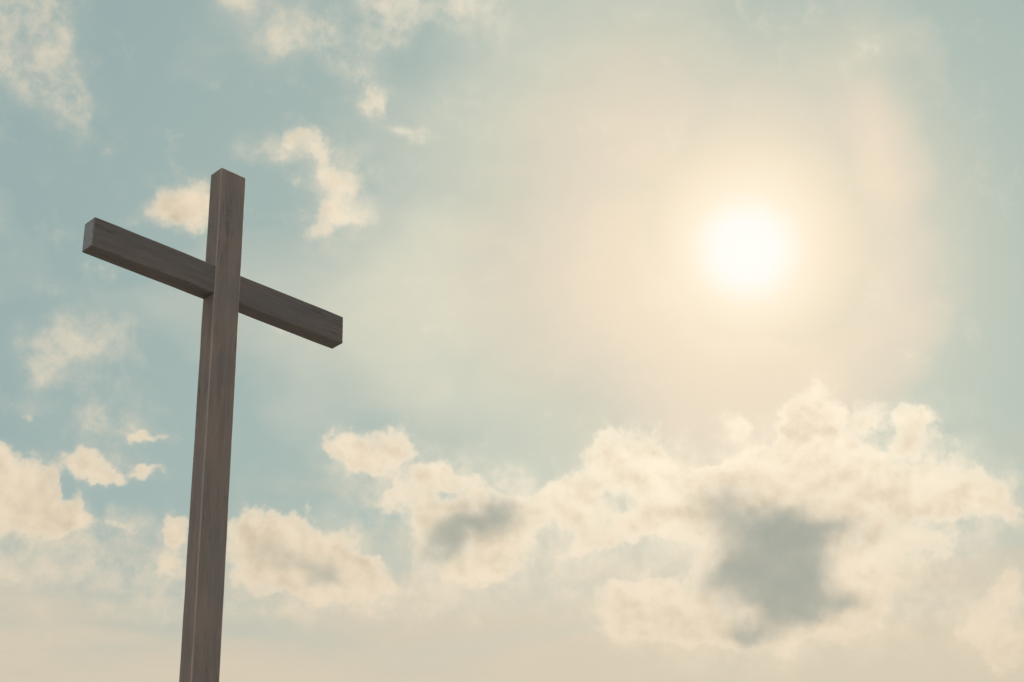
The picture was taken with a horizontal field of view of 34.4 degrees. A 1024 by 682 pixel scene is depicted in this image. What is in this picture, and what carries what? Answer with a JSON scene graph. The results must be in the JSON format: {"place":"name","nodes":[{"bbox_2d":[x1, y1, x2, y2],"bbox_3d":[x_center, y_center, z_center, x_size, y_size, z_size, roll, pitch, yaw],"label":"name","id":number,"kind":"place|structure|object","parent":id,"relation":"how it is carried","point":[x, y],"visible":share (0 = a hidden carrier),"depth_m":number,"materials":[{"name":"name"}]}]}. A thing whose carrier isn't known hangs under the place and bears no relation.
{"place":"outdoors","nodes":[
{"label":"outdoors","id":0,"kind":"place"},
{"bbox_2d":[0,0,1023,681],"label":"sky","id":1,"kind":"structure","parent":0,"point":[683,340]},
{"bbox_3d":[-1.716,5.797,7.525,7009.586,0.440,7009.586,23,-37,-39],"label":"ground","id":2,"kind":"structure","parent":0,"visible":0},
{"bbox_2d":[82,168,342,681],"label":"wooden cross","id":3,"kind":"object","parent":2,"relation":"on","point":[220,286],"visible":1,"depth_m":10.46,"materials":[{"name":"brown wood"}]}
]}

